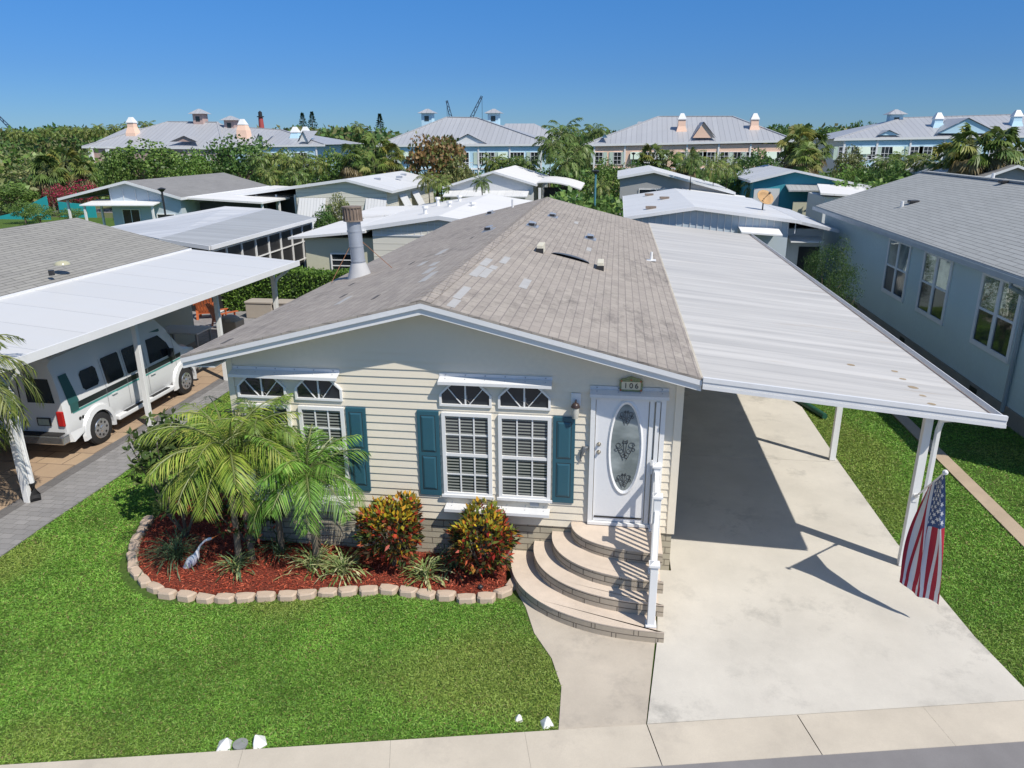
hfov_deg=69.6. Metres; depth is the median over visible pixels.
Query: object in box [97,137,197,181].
broadleaf tree
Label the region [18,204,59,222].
bush
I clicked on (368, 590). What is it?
edging stone
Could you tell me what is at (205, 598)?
edging stone
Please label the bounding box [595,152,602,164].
window
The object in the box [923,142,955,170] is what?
fan palm
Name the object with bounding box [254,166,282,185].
palm tree
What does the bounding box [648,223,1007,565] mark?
carport
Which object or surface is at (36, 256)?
house
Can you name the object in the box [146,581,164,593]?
edging stone
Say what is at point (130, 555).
edging stone
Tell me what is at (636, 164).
broadleaf tree
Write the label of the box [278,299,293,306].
deck box
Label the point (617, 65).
sky
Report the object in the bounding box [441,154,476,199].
sea grape tree
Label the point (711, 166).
palm tree
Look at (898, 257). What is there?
window
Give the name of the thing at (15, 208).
bush
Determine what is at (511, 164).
broadleaf tree
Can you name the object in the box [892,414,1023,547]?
path
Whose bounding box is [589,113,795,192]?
apartment building
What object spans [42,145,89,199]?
fan palm
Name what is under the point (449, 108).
crane
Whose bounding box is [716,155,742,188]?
palm tree
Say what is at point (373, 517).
croton bush
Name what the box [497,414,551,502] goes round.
window
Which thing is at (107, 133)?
coconut palm
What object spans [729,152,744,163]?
french door
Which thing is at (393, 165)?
fan palm
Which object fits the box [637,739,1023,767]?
street
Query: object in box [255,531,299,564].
strap leaf plant
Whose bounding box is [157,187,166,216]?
lamp post
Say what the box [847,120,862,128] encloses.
dark round tree
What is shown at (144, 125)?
palm tree
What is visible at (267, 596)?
edging stone
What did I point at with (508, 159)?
palm tree
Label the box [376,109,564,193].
apartment building
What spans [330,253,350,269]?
window
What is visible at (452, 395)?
transom window
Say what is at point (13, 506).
path border
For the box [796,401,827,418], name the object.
drain pipe
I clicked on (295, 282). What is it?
hedge
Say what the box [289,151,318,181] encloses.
palm tree
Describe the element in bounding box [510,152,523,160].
french door
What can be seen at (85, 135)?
coconut palm
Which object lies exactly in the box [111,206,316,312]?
house
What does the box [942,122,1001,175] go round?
fan palm
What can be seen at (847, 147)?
french door
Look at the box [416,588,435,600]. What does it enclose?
edging stone
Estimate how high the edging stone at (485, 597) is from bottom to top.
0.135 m
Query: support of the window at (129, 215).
in the house at (131, 201)
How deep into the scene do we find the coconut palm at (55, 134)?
137.97 m
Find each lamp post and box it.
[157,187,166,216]
[592,170,599,204]
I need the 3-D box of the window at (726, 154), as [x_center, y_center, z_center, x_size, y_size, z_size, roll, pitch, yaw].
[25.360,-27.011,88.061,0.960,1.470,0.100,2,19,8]
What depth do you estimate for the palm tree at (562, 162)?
63.47 m
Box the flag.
[899,475,945,604]
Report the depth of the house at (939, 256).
22.58 m
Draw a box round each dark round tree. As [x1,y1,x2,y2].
[775,123,795,150]
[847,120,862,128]
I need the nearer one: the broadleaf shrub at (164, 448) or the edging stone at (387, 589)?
the edging stone at (387, 589)
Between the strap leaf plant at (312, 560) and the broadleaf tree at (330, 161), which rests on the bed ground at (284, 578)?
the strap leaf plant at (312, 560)
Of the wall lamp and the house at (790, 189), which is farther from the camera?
the house at (790, 189)
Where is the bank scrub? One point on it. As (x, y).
(14, 157)
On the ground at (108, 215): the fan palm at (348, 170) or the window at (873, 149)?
the fan palm at (348, 170)
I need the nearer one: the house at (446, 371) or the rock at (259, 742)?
the rock at (259, 742)
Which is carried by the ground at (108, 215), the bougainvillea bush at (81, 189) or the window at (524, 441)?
the bougainvillea bush at (81, 189)
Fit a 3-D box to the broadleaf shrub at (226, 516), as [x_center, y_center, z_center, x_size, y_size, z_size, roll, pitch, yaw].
[-4.389,2.273,12.348,1.303,1.108,1.321,2,19,8]
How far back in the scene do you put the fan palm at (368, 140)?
73.02 m
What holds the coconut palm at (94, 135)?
on the ground at (108, 215)
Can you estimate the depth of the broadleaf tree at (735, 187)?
62.74 m
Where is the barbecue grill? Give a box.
[216,314,243,334]
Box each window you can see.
[121,209,141,223]
[156,214,174,217]
[237,378,286,398]
[243,403,299,487]
[294,380,342,401]
[298,405,350,490]
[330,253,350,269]
[439,385,491,407]
[441,411,493,499]
[477,152,484,163]
[487,152,494,161]
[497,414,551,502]
[498,388,550,410]
[530,152,537,162]
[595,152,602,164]
[613,152,621,164]
[639,189,666,193]
[706,152,714,164]
[720,152,728,164]
[837,147,846,159]
[867,146,875,159]
[881,238,912,302]
[910,146,918,157]
[915,251,954,325]
[922,146,932,159]
[969,273,1023,363]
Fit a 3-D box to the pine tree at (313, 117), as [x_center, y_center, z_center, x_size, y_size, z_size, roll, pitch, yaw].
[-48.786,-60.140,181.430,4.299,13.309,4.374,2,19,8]
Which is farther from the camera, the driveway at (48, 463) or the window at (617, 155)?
the window at (617, 155)
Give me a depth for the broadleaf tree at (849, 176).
59.79 m
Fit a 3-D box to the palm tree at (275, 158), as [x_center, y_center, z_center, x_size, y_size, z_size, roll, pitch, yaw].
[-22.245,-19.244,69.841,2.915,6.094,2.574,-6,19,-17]
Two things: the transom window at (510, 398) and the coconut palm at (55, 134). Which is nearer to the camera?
the transom window at (510, 398)
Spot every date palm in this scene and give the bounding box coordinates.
[0,334,43,452]
[133,395,316,563]
[198,393,299,551]
[229,422,371,564]
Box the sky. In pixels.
[0,0,1023,135]
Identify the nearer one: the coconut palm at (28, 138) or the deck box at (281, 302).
the deck box at (281, 302)
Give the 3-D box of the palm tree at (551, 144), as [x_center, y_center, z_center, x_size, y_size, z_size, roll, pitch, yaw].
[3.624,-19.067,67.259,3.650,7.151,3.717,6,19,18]
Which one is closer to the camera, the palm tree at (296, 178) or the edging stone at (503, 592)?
the edging stone at (503, 592)
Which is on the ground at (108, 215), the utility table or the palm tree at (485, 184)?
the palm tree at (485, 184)
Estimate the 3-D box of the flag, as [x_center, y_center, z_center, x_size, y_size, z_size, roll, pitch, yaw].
[5.823,2.025,10.481,0.424,1.921,0.945,2,19,8]
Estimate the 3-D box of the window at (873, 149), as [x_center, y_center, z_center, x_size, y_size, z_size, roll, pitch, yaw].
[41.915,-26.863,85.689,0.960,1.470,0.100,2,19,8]
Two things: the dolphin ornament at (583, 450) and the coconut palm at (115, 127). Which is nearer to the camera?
the dolphin ornament at (583, 450)
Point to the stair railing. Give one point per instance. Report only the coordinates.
(654, 562)
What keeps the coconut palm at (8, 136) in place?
on the ground at (108, 215)
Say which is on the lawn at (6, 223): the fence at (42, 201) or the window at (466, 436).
the fence at (42, 201)
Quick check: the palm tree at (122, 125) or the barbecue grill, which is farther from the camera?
the palm tree at (122, 125)
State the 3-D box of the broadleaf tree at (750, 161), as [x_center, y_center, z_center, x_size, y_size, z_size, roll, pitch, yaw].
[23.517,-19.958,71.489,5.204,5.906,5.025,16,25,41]
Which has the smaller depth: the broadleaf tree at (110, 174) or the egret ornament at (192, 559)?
the egret ornament at (192, 559)
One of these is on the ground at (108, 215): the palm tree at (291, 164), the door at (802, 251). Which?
the palm tree at (291, 164)
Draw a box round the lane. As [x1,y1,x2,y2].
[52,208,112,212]
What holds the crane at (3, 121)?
on the ground at (108, 215)
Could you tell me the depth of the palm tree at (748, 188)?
58.43 m
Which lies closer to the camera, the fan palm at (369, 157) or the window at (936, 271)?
the window at (936, 271)
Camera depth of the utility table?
23.50 m
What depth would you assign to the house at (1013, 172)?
48.87 m
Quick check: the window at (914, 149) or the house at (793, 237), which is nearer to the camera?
the house at (793, 237)
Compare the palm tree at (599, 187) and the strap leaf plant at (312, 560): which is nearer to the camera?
the strap leaf plant at (312, 560)
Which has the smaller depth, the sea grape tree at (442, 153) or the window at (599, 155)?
the sea grape tree at (442, 153)
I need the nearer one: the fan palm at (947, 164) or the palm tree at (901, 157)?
the fan palm at (947, 164)
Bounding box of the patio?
[192,309,255,329]
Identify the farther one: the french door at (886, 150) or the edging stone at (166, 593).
the french door at (886, 150)
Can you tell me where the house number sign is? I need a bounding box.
[619,376,642,391]
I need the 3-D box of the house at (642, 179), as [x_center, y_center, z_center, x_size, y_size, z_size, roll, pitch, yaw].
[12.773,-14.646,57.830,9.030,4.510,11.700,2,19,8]
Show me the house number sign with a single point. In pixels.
(631, 383)
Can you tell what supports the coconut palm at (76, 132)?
on the ground at (108, 215)
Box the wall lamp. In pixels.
[571,393,580,418]
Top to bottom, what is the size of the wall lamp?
0.370 m
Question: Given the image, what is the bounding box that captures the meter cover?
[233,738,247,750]
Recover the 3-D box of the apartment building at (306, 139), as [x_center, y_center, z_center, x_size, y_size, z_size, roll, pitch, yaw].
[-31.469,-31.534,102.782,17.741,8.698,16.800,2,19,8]
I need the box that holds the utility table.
[164,325,213,347]
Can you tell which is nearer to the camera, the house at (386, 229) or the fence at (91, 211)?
the house at (386, 229)
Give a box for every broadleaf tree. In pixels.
[0,163,70,183]
[0,183,40,212]
[95,150,135,184]
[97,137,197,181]
[173,146,214,175]
[198,133,274,179]
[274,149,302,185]
[312,147,345,181]
[312,203,337,228]
[326,192,349,222]
[341,145,374,177]
[489,154,541,171]
[584,156,622,193]
[614,160,648,183]
[716,166,752,194]
[728,147,782,172]
[830,144,868,180]
[836,161,874,184]
[863,160,911,185]
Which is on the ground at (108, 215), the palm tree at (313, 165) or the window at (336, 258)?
the palm tree at (313, 165)
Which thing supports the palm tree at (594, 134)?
on the ground at (108, 215)
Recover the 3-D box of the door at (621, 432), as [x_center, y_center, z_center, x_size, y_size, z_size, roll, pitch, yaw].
[1.660,1.200,11.312,0.780,2.060,0.095,2,19,8]
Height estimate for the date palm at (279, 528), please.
2.843 m
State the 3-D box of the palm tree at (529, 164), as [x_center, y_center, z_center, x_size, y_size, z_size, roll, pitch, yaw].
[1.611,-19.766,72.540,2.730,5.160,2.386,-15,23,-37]
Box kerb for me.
[0,701,1023,767]
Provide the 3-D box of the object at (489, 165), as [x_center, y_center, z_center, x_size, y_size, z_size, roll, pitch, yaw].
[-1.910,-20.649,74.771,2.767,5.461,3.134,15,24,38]
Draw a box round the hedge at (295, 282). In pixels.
[221,265,349,310]
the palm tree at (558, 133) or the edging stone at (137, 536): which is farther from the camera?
the palm tree at (558, 133)
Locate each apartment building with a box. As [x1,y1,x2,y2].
[81,109,251,167]
[220,126,363,185]
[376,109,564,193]
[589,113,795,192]
[813,109,1023,175]
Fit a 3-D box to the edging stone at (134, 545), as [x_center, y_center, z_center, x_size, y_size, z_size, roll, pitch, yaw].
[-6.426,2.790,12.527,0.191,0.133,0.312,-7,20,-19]
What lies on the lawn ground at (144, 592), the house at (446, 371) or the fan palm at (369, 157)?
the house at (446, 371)
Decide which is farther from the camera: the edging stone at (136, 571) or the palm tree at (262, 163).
the palm tree at (262, 163)
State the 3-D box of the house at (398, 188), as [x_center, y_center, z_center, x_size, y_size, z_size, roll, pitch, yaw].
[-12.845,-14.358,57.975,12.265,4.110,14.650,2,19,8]
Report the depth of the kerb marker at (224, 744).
8.42 m
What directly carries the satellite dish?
attached to the house at (793, 237)
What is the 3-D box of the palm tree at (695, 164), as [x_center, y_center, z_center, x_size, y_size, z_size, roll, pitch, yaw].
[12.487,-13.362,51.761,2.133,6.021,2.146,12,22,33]
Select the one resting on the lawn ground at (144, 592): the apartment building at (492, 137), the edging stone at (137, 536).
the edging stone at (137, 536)
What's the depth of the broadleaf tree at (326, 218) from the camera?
40.25 m
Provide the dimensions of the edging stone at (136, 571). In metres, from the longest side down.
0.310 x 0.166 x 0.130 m
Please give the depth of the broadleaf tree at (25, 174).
75.63 m
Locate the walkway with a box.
[508,567,654,729]
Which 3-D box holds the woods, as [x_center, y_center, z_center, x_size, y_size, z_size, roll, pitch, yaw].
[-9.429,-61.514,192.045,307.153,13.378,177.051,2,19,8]
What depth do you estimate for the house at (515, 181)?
57.69 m
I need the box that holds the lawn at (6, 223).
[0,217,114,228]
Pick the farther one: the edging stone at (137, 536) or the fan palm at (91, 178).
the fan palm at (91, 178)
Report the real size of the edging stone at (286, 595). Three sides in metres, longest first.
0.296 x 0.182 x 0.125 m
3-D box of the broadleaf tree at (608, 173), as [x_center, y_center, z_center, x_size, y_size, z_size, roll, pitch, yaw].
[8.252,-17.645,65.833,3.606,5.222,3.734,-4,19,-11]
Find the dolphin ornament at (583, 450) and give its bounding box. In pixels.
[579,446,588,461]
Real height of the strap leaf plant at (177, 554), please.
0.658 m
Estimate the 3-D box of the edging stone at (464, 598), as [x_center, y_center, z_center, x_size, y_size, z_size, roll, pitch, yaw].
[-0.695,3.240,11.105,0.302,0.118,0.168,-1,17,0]
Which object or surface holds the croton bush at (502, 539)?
on the bed ground at (284, 578)
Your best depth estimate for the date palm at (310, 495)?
11.19 m
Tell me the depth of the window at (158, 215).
49.56 m
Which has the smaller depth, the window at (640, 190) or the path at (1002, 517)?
the path at (1002, 517)
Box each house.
[0,218,194,345]
[57,173,295,225]
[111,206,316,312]
[180,197,701,569]
[234,171,433,228]
[288,194,530,270]
[442,165,584,200]
[617,165,744,214]
[623,188,839,276]
[731,165,871,214]
[812,171,1023,437]
[897,161,955,174]
[969,164,1023,180]
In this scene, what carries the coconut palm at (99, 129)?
on the ground at (108, 215)
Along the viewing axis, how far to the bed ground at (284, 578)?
11.84 m
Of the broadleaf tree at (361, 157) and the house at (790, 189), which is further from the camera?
the broadleaf tree at (361, 157)
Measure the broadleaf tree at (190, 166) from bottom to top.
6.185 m
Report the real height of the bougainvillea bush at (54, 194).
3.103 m
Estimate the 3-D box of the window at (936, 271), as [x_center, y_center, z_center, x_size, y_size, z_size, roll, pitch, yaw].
[12.714,-2.951,22.175,0.070,1.960,2.090,2,19,8]
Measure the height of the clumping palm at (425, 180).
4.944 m
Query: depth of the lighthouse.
427.40 m
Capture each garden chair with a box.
[193,298,213,319]
[205,302,237,325]
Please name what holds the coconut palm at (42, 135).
on the ground at (108, 215)
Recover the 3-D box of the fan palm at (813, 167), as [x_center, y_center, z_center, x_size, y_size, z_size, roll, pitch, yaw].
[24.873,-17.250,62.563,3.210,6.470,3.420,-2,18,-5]
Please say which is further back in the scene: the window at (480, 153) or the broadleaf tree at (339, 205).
the window at (480, 153)
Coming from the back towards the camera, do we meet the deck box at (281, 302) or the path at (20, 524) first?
the deck box at (281, 302)
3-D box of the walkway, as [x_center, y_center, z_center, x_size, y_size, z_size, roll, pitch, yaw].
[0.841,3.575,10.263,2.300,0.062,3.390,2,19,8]
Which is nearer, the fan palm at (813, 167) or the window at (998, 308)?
the window at (998, 308)
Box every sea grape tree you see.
[403,130,467,196]
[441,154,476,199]
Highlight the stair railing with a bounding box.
[645,462,662,627]
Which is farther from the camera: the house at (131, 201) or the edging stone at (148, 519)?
the house at (131, 201)
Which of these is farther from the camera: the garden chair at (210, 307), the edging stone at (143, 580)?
the garden chair at (210, 307)
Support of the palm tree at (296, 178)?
on the ground at (108, 215)
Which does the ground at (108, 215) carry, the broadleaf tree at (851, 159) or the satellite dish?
the broadleaf tree at (851, 159)
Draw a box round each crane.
[0,116,12,131]
[446,100,451,116]
[470,96,482,116]
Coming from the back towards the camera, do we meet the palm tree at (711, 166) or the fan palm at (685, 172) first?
the fan palm at (685, 172)
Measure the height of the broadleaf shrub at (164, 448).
2.109 m
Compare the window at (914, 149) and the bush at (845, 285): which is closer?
the bush at (845, 285)
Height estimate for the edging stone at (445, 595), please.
0.134 m
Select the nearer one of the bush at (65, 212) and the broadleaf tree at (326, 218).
the broadleaf tree at (326, 218)
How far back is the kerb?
8.45 m
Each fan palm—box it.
[25,154,69,209]
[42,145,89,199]
[67,155,100,201]
[332,143,364,178]
[357,151,390,175]
[359,132,391,170]
[378,142,405,172]
[636,143,665,167]
[652,149,680,172]
[674,147,701,177]
[775,123,819,168]
[788,141,823,174]
[801,132,836,167]
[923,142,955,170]
[939,135,979,170]
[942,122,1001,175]
[973,126,1023,171]
[994,135,1023,166]
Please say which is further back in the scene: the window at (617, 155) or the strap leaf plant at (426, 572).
the window at (617, 155)
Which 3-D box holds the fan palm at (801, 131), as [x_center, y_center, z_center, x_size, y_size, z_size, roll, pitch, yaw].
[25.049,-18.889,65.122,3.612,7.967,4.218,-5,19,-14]
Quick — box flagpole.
[912,470,948,501]
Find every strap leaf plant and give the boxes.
[131,518,216,580]
[205,545,263,583]
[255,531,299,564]
[276,539,343,580]
[311,545,374,587]
[397,548,455,589]
[425,544,475,583]
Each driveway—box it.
[0,330,222,509]
[647,382,1023,723]
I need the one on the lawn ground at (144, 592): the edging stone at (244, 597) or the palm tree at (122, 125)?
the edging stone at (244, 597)
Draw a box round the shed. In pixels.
[805,184,865,222]
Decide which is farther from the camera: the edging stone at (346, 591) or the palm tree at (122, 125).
the palm tree at (122, 125)
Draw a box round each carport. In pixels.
[0,248,299,502]
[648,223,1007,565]
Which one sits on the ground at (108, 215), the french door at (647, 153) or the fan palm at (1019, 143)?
the fan palm at (1019, 143)
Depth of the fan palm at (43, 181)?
72.01 m
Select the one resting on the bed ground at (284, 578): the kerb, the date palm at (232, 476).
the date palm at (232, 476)
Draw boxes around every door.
[458,152,469,170]
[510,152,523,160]
[593,400,648,522]
[641,152,654,163]
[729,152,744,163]
[797,247,818,276]
[845,147,860,166]
[875,146,893,166]
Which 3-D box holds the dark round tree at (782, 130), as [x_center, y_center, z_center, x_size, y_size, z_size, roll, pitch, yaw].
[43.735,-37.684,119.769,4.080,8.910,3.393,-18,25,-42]
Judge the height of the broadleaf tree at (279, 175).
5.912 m
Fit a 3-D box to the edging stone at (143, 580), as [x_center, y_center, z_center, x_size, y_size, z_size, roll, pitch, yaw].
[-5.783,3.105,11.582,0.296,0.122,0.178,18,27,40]
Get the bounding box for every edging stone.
[126,550,137,560]
[127,558,138,571]
[128,541,139,553]
[130,533,142,542]
[130,566,143,579]
[137,523,148,535]
[137,574,151,587]
[140,515,153,526]
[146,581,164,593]
[157,588,176,599]
[176,590,196,602]
[196,592,214,603]
[214,593,234,603]
[235,592,255,603]
[256,591,276,601]
[277,590,296,601]
[297,589,317,600]
[318,587,337,597]
[338,586,357,597]
[359,585,377,596]
[379,584,398,595]
[399,585,418,597]
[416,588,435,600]
[436,590,456,601]
[456,593,475,603]
[477,591,495,603]
[493,585,512,598]
[505,576,515,590]
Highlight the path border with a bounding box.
[0,377,225,518]
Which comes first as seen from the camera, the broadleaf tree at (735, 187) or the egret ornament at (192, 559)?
the egret ornament at (192, 559)
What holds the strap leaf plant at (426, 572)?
on the bed ground at (284, 578)
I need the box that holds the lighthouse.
[257,111,263,127]
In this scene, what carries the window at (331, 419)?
in the house at (446, 371)
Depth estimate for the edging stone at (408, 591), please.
11.21 m
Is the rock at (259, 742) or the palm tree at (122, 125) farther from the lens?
the palm tree at (122, 125)
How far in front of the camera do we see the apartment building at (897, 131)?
85.71 m
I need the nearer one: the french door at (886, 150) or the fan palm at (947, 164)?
the fan palm at (947, 164)
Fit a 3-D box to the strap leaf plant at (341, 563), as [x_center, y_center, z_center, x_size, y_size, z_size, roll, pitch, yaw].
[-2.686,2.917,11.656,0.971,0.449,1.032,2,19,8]
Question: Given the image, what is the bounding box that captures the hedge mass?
[67,158,910,216]
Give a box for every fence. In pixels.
[0,196,50,219]
[58,202,96,217]
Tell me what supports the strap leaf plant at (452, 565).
on the bed ground at (284, 578)
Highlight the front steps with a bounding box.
[511,521,663,643]
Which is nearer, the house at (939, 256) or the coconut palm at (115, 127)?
the house at (939, 256)
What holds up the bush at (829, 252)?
on the lawn ground at (144, 592)
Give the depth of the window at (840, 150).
86.06 m
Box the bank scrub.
[0,147,110,211]
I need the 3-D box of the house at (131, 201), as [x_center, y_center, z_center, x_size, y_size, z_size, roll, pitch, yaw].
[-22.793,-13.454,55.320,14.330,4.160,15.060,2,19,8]
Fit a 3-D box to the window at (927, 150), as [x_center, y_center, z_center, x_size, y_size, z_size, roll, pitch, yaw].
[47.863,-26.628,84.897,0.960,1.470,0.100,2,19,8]
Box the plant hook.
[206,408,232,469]
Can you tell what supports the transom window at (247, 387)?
in the house at (446, 371)
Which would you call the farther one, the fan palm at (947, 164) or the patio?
the fan palm at (947, 164)
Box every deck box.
[244,298,273,317]
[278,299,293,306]
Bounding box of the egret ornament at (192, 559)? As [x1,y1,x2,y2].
[183,535,217,568]
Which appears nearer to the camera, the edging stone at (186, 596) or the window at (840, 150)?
the edging stone at (186, 596)
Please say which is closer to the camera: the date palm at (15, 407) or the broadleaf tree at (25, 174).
the date palm at (15, 407)
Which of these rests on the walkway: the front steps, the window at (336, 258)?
the front steps
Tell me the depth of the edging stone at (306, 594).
11.16 m
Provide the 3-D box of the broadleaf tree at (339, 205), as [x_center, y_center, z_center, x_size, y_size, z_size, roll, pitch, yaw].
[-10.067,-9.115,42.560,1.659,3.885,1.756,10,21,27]
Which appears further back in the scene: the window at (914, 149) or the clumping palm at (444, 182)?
the window at (914, 149)
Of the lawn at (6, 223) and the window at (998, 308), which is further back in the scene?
the lawn at (6, 223)
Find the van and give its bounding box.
[0,319,201,444]
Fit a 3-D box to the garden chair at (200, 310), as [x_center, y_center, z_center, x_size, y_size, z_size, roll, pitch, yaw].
[-11.932,-3.064,28.674,0.810,1.027,0.916,-4,19,-11]
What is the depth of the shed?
51.08 m
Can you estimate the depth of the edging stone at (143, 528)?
13.07 m
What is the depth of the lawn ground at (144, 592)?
10.34 m
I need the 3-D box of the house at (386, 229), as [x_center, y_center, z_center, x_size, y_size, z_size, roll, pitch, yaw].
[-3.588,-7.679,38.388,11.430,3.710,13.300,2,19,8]
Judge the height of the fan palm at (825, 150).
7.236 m
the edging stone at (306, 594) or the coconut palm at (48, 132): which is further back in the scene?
the coconut palm at (48, 132)
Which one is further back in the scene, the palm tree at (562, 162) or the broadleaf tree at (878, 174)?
the palm tree at (562, 162)
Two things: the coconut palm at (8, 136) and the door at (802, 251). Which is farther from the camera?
the coconut palm at (8, 136)
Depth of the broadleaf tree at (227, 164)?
71.39 m
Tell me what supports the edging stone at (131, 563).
on the lawn ground at (144, 592)
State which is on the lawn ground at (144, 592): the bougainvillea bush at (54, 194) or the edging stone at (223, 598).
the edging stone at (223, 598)
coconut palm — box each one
[2,130,17,148]
[9,128,25,147]
[20,132,36,148]
[37,128,46,150]
[41,128,52,152]
[50,131,61,154]
[56,125,68,145]
[66,126,77,147]
[73,127,87,145]
[78,127,93,143]
[87,128,99,139]
[91,124,105,135]
[100,127,112,137]
[106,124,121,133]
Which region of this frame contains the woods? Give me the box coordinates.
[0,122,869,172]
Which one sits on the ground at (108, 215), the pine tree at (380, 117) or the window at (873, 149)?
the pine tree at (380, 117)
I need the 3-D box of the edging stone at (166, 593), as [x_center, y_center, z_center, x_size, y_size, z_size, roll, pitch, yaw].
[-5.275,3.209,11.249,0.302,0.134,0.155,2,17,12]
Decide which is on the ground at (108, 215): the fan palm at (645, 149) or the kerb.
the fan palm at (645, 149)
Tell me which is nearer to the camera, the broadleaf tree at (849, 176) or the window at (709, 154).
the broadleaf tree at (849, 176)
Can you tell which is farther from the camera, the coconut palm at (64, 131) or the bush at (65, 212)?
the coconut palm at (64, 131)
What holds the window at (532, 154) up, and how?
in the apartment building at (492, 137)
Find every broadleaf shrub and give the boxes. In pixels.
[120,407,202,517]
[144,474,212,536]
[209,490,284,544]
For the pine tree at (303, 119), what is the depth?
178.15 m
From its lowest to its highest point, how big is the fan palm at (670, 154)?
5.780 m
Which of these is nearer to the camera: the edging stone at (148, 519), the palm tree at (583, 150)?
the edging stone at (148, 519)
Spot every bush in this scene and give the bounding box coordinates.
[1,198,42,222]
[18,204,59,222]
[41,183,69,211]
[53,179,106,203]
[56,208,87,218]
[352,489,425,569]
[443,496,523,578]
[800,244,827,282]
[801,234,858,297]
[823,256,866,310]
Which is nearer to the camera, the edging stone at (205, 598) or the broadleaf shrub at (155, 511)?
the edging stone at (205, 598)
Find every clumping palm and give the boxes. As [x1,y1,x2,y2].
[413,171,439,202]
[429,174,452,201]
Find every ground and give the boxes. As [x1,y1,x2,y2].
[0,169,945,767]
[0,392,1023,764]
[138,491,506,596]
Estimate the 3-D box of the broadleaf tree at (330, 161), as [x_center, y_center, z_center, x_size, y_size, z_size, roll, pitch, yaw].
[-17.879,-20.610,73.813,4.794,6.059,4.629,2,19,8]
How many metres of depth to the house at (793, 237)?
31.03 m
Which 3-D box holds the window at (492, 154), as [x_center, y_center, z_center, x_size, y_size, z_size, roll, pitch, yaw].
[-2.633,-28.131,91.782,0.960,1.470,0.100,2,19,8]
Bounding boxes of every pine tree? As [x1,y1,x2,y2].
[299,113,307,131]
[308,111,318,128]
[375,113,384,132]
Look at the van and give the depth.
16.78 m
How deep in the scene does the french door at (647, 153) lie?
89.12 m
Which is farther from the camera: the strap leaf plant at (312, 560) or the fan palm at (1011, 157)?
the fan palm at (1011, 157)
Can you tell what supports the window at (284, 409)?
in the house at (446, 371)
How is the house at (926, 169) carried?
on the ground at (108, 215)
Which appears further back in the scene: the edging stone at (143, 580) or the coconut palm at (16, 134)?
the coconut palm at (16, 134)
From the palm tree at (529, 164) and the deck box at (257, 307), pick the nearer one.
the deck box at (257, 307)
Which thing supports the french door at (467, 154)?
in the apartment building at (492, 137)
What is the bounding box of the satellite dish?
[757,190,773,209]
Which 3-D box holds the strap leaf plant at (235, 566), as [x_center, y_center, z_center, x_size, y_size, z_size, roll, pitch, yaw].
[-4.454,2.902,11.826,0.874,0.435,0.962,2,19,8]
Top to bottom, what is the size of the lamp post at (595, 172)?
4.845 m
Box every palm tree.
[118,122,126,129]
[137,120,155,127]
[246,152,274,176]
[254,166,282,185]
[258,147,288,174]
[275,154,303,176]
[281,168,309,185]
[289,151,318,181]
[303,155,328,180]
[350,121,365,134]
[470,174,492,194]
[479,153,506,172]
[499,155,525,167]
[515,156,541,171]
[532,134,570,186]
[540,117,587,186]
[545,149,584,186]
[561,140,595,191]
[579,123,608,141]
[586,175,614,206]
[675,149,707,189]
[700,153,730,182]
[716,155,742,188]
[740,178,751,197]
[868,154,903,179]
[889,149,917,176]
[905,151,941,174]
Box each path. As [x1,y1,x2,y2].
[0,381,228,556]
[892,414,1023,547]
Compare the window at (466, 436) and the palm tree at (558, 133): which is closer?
the window at (466, 436)
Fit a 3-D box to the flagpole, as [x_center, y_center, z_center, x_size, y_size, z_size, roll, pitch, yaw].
[6.057,1.504,10.700,0.076,1.190,1.523,6,19,19]
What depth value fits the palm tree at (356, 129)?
112.99 m
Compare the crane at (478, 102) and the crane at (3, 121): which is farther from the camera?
the crane at (478, 102)
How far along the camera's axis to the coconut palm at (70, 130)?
147.83 m
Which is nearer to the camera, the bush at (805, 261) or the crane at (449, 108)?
the bush at (805, 261)
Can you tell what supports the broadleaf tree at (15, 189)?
on the ground at (108, 215)
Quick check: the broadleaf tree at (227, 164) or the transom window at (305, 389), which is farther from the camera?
the broadleaf tree at (227, 164)
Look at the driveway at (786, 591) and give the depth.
11.09 m
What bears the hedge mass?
on the ground at (108, 215)

